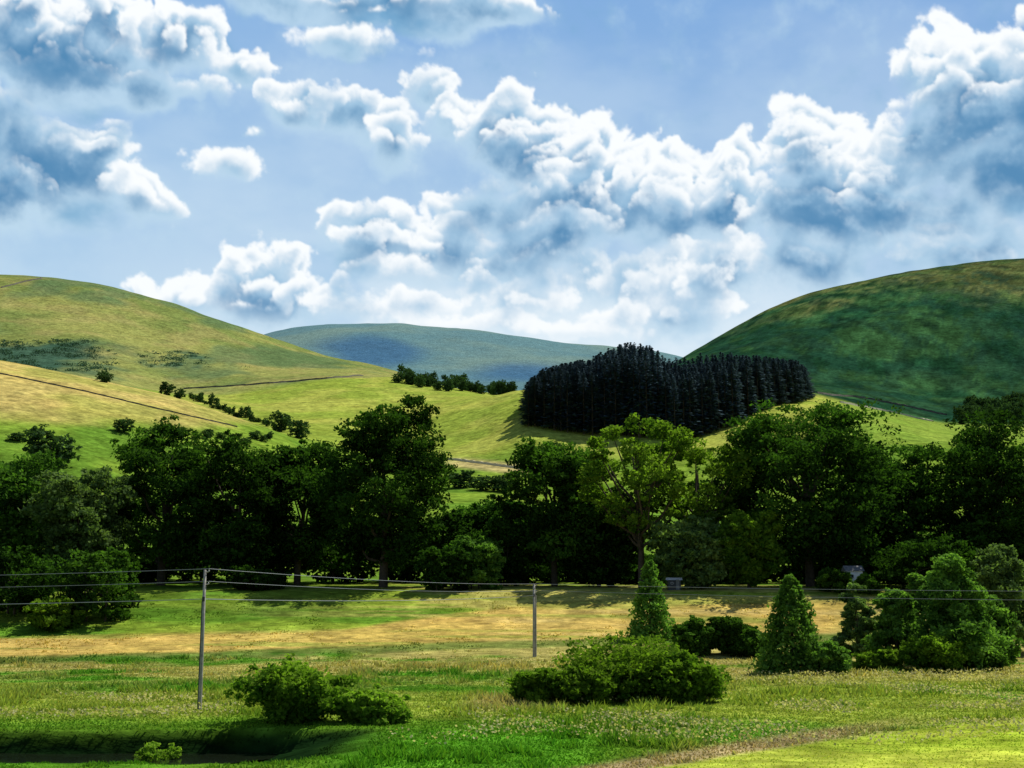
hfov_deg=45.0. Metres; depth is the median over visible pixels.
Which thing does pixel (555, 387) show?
spruce tree
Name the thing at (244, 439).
hillside tree
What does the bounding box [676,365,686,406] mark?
spruce tree
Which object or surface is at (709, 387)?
spruce tree
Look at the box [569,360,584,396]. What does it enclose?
spruce tree
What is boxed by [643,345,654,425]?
spruce tree
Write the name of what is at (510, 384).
hillside tree
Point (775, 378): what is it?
spruce tree
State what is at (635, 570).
shrub
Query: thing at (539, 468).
broadleaf tree
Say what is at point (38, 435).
hillside tree
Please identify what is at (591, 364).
spruce tree
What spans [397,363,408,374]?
hillside tree
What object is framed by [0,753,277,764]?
stream
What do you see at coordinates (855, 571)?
cottage
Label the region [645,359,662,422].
spruce tree
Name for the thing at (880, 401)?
stone wall
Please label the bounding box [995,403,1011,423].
hillside tree
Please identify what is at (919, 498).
broadleaf tree
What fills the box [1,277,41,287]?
stone wall
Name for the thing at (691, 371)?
spruce tree
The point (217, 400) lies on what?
hillside tree
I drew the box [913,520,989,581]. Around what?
shrub
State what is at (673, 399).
spruce tree
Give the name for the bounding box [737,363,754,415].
spruce tree
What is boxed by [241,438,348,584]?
broadleaf tree
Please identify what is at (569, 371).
spruce tree
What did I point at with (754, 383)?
spruce tree
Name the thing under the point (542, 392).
spruce tree
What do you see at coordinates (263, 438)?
hillside tree
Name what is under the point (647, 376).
spruce tree
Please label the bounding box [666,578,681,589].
shed
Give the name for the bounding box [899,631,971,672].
bush
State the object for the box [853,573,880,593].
bush
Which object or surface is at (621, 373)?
spruce tree
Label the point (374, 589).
overhead wire
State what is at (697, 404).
spruce tree
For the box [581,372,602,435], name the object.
spruce tree
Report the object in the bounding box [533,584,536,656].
utility pole
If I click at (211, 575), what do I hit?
shrub
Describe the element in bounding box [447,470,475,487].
hillside tree
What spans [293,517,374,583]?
shrub
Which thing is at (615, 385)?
spruce tree
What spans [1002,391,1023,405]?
hillside tree
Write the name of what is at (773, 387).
spruce tree
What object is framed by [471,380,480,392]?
hillside tree
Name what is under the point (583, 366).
spruce tree
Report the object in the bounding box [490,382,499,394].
hillside tree
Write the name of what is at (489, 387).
hillside tree
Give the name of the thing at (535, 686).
bush
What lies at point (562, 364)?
spruce tree
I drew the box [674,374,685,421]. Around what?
spruce tree
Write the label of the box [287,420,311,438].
hillside tree
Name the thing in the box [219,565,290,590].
bush
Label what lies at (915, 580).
young tree
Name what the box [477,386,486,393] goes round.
hillside tree
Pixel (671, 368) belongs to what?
spruce tree
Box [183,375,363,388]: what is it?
stone wall
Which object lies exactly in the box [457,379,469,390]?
hillside tree
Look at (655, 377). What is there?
spruce tree
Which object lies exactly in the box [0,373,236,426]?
stone wall
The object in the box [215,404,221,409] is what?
hillside tree
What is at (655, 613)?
conifer
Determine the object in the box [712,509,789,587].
broadleaf tree
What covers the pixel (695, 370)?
spruce tree
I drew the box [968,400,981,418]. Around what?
hillside tree
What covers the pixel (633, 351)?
spruce tree
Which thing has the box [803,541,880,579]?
shrub
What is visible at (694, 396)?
spruce tree
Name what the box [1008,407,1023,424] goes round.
hillside tree
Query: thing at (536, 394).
spruce tree
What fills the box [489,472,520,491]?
hillside tree
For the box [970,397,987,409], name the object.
hillside tree
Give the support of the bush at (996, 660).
on the ground at (944, 338)
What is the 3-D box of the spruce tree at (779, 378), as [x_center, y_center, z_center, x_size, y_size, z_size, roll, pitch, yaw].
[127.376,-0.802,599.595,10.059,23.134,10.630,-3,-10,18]
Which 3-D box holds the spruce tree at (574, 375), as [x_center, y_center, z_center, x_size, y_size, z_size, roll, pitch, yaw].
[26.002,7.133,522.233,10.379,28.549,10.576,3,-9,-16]
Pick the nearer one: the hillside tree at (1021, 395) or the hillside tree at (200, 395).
the hillside tree at (200, 395)
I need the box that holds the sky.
[0,0,1023,356]
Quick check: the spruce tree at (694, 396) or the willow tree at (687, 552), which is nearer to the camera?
the willow tree at (687, 552)
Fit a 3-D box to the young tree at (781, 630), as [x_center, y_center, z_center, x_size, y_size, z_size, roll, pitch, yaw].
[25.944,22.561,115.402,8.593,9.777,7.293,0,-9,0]
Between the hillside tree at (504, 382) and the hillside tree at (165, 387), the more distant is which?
the hillside tree at (165, 387)
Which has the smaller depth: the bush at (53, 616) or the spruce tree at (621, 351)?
the bush at (53, 616)
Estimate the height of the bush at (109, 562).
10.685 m
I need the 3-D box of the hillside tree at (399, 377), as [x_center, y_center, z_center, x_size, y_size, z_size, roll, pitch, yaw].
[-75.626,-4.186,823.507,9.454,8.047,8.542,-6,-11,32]
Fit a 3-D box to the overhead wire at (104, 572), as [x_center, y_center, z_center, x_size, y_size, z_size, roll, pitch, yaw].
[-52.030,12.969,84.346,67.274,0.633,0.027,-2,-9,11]
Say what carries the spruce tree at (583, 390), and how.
on the ground at (944, 338)
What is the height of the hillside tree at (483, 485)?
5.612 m
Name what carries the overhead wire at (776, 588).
attached to the utility pole at (534, 625)
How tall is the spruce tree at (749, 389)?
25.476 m
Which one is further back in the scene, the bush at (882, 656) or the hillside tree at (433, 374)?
the hillside tree at (433, 374)
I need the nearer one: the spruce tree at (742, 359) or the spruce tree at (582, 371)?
the spruce tree at (582, 371)
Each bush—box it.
[0,545,64,614]
[22,595,90,631]
[44,546,144,621]
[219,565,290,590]
[223,653,361,724]
[330,683,412,725]
[413,541,476,590]
[430,509,480,585]
[449,535,506,589]
[481,516,530,585]
[504,667,558,703]
[546,664,624,705]
[551,629,732,703]
[646,649,731,703]
[669,614,723,656]
[705,615,750,655]
[730,625,767,657]
[799,638,852,674]
[814,566,853,592]
[852,645,903,670]
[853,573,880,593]
[863,533,982,590]
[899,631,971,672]
[959,640,1009,670]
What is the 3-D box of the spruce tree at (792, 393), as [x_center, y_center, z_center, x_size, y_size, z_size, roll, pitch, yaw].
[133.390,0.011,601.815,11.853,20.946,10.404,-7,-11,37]
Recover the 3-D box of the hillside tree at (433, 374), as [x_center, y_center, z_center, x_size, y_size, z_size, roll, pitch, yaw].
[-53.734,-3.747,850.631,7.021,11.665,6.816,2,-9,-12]
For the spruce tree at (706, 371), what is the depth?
536.23 m
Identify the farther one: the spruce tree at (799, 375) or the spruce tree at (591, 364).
the spruce tree at (799, 375)
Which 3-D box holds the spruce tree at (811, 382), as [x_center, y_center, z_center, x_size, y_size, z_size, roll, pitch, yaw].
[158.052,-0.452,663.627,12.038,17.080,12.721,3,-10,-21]
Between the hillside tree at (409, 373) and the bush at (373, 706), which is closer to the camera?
the bush at (373, 706)
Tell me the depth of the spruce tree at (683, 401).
517.53 m
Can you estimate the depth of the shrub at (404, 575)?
221.95 m
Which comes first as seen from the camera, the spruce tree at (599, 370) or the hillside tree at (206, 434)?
the hillside tree at (206, 434)
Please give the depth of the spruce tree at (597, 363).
540.10 m
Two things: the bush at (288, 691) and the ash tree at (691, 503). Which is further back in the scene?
the ash tree at (691, 503)
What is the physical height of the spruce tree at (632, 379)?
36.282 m
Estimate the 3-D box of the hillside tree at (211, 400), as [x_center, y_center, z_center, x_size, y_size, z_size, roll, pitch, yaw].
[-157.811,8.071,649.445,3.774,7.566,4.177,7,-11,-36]
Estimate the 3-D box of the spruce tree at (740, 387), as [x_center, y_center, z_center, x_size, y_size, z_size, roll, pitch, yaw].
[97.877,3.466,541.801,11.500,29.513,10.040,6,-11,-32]
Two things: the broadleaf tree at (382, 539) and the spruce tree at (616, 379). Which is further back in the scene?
the spruce tree at (616, 379)
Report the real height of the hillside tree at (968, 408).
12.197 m
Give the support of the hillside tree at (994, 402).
on the ground at (944, 338)
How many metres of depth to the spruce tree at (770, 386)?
586.00 m
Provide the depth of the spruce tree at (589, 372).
529.37 m
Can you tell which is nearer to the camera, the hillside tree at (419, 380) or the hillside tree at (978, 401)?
the hillside tree at (978, 401)
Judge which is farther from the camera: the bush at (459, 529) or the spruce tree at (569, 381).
the spruce tree at (569, 381)
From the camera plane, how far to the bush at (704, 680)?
80.28 m
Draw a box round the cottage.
[841,566,863,580]
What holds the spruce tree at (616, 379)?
on the ground at (944, 338)
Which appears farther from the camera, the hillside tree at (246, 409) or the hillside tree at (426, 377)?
the hillside tree at (426, 377)
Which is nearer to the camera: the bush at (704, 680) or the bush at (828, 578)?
the bush at (704, 680)
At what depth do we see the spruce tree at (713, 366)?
541.55 m
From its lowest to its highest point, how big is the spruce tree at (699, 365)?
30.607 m
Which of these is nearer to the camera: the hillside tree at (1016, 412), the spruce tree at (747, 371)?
the spruce tree at (747, 371)
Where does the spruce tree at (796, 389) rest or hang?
on the ground at (944, 338)
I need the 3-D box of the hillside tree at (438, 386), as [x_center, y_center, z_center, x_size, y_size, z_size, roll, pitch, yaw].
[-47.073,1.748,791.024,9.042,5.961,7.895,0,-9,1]
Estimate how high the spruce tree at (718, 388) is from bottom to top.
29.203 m
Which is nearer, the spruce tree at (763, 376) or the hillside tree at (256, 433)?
the hillside tree at (256, 433)
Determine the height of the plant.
1.401 m
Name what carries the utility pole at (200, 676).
on the ground at (944, 338)
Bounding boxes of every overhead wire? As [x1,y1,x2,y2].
[0,599,198,604]
[16,569,194,574]
[23,581,207,586]
[208,595,533,600]
[209,581,505,591]
[216,569,472,583]
[536,590,997,599]
[555,584,959,590]
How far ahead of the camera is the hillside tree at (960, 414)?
699.30 m
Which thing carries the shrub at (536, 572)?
on the ground at (944, 338)
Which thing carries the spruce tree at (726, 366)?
on the ground at (944, 338)
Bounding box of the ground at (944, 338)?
[0,258,1023,767]
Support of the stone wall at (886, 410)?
on the ground at (944, 338)
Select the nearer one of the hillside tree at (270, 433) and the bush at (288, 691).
the bush at (288, 691)
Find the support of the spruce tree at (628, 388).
on the ground at (944, 338)
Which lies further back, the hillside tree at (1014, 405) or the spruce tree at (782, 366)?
the hillside tree at (1014, 405)
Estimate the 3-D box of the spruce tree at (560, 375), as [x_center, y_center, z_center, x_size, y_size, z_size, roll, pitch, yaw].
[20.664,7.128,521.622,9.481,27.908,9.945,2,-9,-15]
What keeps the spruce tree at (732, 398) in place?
on the ground at (944, 338)
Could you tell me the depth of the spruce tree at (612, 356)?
528.74 m
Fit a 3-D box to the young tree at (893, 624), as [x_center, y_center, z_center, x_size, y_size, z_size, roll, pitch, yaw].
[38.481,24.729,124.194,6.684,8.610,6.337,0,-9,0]
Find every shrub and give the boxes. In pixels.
[92,545,186,582]
[154,550,226,582]
[213,525,308,580]
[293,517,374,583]
[355,531,443,582]
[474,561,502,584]
[501,544,559,583]
[545,562,606,583]
[622,553,665,583]
[717,570,779,584]
[762,518,837,583]
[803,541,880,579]
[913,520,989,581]
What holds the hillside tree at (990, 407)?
on the ground at (944, 338)
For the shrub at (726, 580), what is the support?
on the ground at (944, 338)
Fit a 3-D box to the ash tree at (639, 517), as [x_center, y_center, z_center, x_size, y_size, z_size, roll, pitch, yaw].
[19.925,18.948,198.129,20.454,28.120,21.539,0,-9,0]
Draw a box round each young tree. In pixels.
[745,573,838,674]
[860,587,919,663]
[905,571,945,629]
[911,553,1014,667]
[973,594,1023,664]
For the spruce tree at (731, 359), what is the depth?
556.05 m
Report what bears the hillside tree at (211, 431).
on the ground at (944, 338)
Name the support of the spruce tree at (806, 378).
on the ground at (944, 338)
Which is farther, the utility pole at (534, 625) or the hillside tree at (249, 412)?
the hillside tree at (249, 412)
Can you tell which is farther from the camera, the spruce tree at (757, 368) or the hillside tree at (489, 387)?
the hillside tree at (489, 387)
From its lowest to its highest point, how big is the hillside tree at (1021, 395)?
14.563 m
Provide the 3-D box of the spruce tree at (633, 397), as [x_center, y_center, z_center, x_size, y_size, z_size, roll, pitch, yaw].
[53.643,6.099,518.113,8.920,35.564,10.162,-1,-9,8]
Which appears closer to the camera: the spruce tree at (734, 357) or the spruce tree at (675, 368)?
the spruce tree at (675, 368)
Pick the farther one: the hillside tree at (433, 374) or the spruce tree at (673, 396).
the hillside tree at (433, 374)
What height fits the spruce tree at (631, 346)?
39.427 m
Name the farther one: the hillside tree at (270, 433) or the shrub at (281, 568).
the hillside tree at (270, 433)
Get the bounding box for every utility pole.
[197,570,209,709]
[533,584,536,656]
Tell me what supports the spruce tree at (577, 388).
on the ground at (944, 338)
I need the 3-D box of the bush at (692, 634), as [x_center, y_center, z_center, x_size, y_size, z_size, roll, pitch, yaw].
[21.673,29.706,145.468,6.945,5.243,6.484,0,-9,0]
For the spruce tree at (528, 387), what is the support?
on the ground at (944, 338)
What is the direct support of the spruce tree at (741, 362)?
on the ground at (944, 338)
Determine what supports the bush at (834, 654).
on the ground at (944, 338)
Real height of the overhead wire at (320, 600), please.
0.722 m
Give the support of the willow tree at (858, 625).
on the ground at (944, 338)
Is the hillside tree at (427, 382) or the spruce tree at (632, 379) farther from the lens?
the hillside tree at (427, 382)
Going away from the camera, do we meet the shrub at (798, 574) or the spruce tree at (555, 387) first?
the shrub at (798, 574)
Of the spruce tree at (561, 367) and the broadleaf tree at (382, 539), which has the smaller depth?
the broadleaf tree at (382, 539)
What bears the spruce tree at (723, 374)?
on the ground at (944, 338)
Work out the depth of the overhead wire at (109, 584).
78.99 m
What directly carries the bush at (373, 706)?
on the ground at (944, 338)
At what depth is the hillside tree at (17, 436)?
314.21 m
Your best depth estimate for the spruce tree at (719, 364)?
544.62 m
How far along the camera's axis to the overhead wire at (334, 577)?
93.99 m
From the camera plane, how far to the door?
188.80 m
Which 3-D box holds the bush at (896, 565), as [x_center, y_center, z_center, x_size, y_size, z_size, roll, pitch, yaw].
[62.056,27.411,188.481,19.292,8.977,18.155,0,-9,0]
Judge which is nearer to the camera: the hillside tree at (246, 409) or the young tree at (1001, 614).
the young tree at (1001, 614)
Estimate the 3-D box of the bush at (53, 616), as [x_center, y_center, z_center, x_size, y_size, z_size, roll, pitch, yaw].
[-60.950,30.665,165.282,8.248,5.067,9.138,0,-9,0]
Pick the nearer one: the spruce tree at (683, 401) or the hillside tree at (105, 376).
the hillside tree at (105, 376)
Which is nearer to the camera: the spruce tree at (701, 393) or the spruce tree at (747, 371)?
the spruce tree at (701, 393)
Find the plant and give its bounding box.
[134,741,181,760]
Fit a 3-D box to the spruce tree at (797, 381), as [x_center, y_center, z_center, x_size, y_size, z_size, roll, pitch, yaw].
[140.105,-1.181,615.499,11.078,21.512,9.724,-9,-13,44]
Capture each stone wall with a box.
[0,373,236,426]
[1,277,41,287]
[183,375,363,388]
[448,458,515,467]
[817,392,946,414]
[839,401,933,421]
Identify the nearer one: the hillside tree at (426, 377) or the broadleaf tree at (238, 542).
the broadleaf tree at (238, 542)
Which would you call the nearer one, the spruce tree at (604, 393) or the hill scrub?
the spruce tree at (604, 393)
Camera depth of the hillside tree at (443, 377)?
842.33 m
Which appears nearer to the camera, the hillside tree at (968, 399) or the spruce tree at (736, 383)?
the spruce tree at (736, 383)
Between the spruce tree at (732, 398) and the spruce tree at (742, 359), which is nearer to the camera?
the spruce tree at (732, 398)
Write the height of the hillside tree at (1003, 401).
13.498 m
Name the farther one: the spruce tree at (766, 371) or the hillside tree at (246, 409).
the hillside tree at (246, 409)
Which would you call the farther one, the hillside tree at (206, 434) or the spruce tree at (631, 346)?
the spruce tree at (631, 346)
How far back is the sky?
11049.59 m
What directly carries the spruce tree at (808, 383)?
on the ground at (944, 338)
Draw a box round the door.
[676,579,678,589]
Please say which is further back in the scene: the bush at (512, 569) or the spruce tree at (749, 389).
the spruce tree at (749, 389)
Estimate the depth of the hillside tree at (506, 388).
706.01 m
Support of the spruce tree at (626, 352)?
on the ground at (944, 338)
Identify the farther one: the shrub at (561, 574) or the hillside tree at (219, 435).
the hillside tree at (219, 435)
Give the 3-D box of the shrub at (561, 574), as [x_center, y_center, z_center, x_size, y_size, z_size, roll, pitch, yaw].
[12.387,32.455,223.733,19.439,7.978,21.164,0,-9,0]
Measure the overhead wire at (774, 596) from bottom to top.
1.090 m
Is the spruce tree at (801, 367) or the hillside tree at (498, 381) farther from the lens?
the hillside tree at (498, 381)
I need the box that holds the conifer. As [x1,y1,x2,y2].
[619,559,675,640]
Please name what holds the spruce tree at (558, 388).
on the ground at (944, 338)
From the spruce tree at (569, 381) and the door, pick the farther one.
the spruce tree at (569, 381)
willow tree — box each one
[18,465,138,581]
[642,511,731,588]
[830,582,876,657]
[970,543,1023,647]
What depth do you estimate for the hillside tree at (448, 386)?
790.14 m
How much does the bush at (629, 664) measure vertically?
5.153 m
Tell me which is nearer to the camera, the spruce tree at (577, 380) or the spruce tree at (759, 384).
the spruce tree at (577, 380)
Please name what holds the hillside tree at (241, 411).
on the ground at (944, 338)
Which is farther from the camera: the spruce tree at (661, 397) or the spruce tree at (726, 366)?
the spruce tree at (726, 366)
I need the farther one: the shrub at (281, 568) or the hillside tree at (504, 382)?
the hillside tree at (504, 382)
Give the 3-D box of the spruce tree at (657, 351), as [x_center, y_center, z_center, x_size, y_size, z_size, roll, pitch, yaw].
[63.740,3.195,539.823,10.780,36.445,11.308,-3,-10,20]
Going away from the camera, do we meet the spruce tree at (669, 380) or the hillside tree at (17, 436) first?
the hillside tree at (17, 436)
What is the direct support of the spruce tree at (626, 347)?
on the ground at (944, 338)
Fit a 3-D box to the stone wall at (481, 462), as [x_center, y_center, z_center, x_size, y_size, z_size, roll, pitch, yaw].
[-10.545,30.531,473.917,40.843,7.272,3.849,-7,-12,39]
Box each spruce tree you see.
[515,382,528,410]
[517,384,539,425]
[523,377,543,425]
[527,376,546,422]
[532,371,553,427]
[535,369,561,427]
[542,371,566,430]
[550,368,570,430]
[552,366,564,424]
[553,366,569,422]
[556,363,565,420]
[556,371,578,432]
[564,366,575,420]
[565,366,588,431]
[565,368,584,431]
[568,369,587,417]
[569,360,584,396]
[570,372,593,433]
[575,368,590,426]
[581,362,591,395]
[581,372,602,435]
[584,366,595,422]
[586,360,595,410]
[591,359,601,403]
[594,361,614,431]
[595,362,606,426]
[597,352,614,427]
[601,358,623,431]
[602,358,627,432]
[606,349,619,418]
[611,355,621,422]
[612,354,631,435]
[614,344,625,398]
[615,358,629,410]
[618,356,638,435]
[623,342,629,365]
[623,348,630,410]
[624,354,645,436]
[624,358,638,423]
[626,345,637,412]
[628,347,645,432]
[631,357,648,437]
[633,355,654,434]
[634,351,662,437]
[636,345,644,385]
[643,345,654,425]
[643,356,655,405]
[644,360,664,436]
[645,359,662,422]
[649,353,668,422]
[650,351,656,391]
[651,350,662,395]
[654,379,673,422]
[655,371,678,434]
[661,373,684,431]
[662,363,670,394]
[666,380,684,436]
[667,363,674,404]
[667,374,681,432]
[673,363,682,424]
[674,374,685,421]
[675,374,696,436]
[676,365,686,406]
[679,367,694,430]
[681,372,704,435]
[685,375,704,436]
[686,367,698,424]
[688,366,705,430]
[691,374,713,433]
[696,362,703,400]
[698,375,716,433]
[699,364,714,422]
[700,362,720,426]
[701,370,722,432]
[702,358,712,385]
[709,364,725,426]
[711,357,721,390]
[711,365,728,427]
[713,361,730,424]
[716,366,736,427]
[722,362,738,419]
[722,362,744,422]
[727,359,747,418]
[728,356,740,401]
[731,359,745,413]
[733,356,746,410]
[736,361,752,410]
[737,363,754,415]
[738,356,756,407]
[739,358,758,415]
[740,364,756,409]
[744,362,760,409]
[750,357,771,410]
[752,362,767,402]
[755,364,769,409]
[761,359,777,405]
[763,366,775,403]
[764,362,780,403]
[769,361,786,404]
[771,359,783,399]
[773,362,789,404]
[780,364,795,400]
[782,363,799,403]
[785,361,805,402]
[791,360,803,399]
[791,361,806,399]
[797,362,808,399]
[800,365,809,396]
[800,369,813,400]
[802,366,814,397]
[806,369,815,394]
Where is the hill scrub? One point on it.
(70, 356)
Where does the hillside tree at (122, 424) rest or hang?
on the ground at (944, 338)
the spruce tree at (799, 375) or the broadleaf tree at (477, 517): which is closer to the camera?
the broadleaf tree at (477, 517)
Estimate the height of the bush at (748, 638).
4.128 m
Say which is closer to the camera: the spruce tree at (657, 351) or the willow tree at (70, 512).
the willow tree at (70, 512)
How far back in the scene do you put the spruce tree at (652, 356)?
537.63 m
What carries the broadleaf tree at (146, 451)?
on the ground at (944, 338)
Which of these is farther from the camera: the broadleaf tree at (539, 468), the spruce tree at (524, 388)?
the spruce tree at (524, 388)
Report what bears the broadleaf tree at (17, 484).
on the ground at (944, 338)
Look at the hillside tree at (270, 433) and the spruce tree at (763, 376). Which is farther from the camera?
the spruce tree at (763, 376)
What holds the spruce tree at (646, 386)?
on the ground at (944, 338)
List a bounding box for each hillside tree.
[5,432,28,440]
[21,424,82,465]
[95,370,113,382]
[112,417,136,432]
[159,381,175,394]
[173,388,185,397]
[188,392,195,399]
[198,392,203,401]
[199,430,211,438]
[205,429,214,437]
[208,393,214,404]
[213,397,219,405]
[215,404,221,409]
[215,432,227,438]
[228,433,242,436]
[238,406,244,417]
[238,437,251,443]
[243,406,249,417]
[246,408,254,417]
[248,430,262,439]
[256,435,267,441]
[264,410,292,431]
[264,431,273,438]
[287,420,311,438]
[390,371,404,382]
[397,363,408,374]
[404,369,415,383]
[413,373,425,387]
[423,371,430,379]
[424,379,430,386]
[430,371,438,379]
[431,382,444,390]
[441,374,447,385]
[443,375,454,390]
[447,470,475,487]
[456,375,466,387]
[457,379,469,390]
[468,474,492,490]
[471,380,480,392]
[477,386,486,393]
[487,381,494,394]
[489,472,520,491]
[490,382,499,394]
[496,380,502,394]
[498,379,507,393]
[500,385,510,393]
[506,381,517,390]
[544,440,562,451]
[952,405,968,423]
[960,403,978,421]
[963,394,976,409]
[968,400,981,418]
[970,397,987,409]
[979,403,1001,425]
[984,397,1002,408]
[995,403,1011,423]
[997,397,1007,406]
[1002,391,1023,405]
[1005,399,1017,410]
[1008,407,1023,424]
[1015,391,1023,404]
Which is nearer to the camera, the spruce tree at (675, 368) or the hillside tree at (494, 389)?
the spruce tree at (675, 368)
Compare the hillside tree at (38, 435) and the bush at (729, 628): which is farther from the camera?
the hillside tree at (38, 435)
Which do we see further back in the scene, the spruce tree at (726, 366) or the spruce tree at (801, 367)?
the spruce tree at (801, 367)
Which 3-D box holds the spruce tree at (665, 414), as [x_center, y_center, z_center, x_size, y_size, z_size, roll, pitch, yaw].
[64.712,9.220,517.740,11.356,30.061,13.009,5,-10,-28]
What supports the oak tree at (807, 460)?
on the ground at (944, 338)
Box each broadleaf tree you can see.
[0,448,68,581]
[108,415,233,584]
[158,429,318,576]
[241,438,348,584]
[301,393,460,587]
[439,498,509,541]
[486,436,617,585]
[490,501,529,579]
[530,490,648,586]
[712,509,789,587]
[841,444,991,570]
[923,407,1023,574]
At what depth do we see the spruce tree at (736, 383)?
553.12 m
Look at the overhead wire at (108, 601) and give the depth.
78.62 m
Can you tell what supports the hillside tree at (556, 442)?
on the ground at (944, 338)
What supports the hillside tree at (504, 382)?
on the ground at (944, 338)
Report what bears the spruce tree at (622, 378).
on the ground at (944, 338)
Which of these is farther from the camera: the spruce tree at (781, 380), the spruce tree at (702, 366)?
the spruce tree at (781, 380)
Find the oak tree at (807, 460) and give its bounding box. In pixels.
[689,397,908,586]
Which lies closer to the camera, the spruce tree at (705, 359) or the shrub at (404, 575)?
the shrub at (404, 575)
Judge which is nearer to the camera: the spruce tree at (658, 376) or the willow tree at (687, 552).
the willow tree at (687, 552)
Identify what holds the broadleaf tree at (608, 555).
on the ground at (944, 338)
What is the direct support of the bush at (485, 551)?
on the ground at (944, 338)
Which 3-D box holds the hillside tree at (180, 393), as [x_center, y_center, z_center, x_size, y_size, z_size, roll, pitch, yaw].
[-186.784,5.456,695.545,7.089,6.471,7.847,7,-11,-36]
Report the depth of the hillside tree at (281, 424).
543.03 m
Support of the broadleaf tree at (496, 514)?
on the ground at (944, 338)
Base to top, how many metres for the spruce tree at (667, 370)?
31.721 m
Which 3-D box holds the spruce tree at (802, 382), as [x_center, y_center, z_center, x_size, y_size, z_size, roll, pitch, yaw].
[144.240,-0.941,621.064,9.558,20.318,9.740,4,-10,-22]
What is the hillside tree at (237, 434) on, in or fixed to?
on the ground at (944, 338)
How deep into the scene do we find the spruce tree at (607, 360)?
528.57 m
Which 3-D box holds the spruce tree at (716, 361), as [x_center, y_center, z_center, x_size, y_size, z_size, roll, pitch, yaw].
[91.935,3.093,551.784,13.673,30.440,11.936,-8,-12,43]
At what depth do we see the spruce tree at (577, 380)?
523.02 m
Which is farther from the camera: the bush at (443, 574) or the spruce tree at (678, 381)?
the spruce tree at (678, 381)
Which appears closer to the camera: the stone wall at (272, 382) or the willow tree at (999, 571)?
the willow tree at (999, 571)
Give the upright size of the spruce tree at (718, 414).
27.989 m
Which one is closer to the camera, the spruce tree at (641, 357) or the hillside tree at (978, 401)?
the spruce tree at (641, 357)
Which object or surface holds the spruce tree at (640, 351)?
on the ground at (944, 338)
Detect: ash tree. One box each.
[574,412,699,587]
[647,438,754,526]
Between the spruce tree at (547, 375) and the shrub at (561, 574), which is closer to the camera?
the shrub at (561, 574)
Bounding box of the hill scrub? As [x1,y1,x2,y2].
[0,338,245,371]
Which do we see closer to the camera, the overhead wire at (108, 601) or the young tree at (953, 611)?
the overhead wire at (108, 601)
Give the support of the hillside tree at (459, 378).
on the ground at (944, 338)
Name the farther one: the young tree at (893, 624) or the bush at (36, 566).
the bush at (36, 566)
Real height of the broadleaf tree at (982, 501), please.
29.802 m
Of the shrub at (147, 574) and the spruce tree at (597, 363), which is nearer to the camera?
the shrub at (147, 574)
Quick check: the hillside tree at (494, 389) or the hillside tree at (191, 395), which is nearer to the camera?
the hillside tree at (191, 395)
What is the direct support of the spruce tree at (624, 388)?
on the ground at (944, 338)
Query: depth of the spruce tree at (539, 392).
531.91 m
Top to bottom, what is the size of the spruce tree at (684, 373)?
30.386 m
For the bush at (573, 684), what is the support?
on the ground at (944, 338)
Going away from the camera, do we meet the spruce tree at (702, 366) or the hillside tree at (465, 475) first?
the hillside tree at (465, 475)

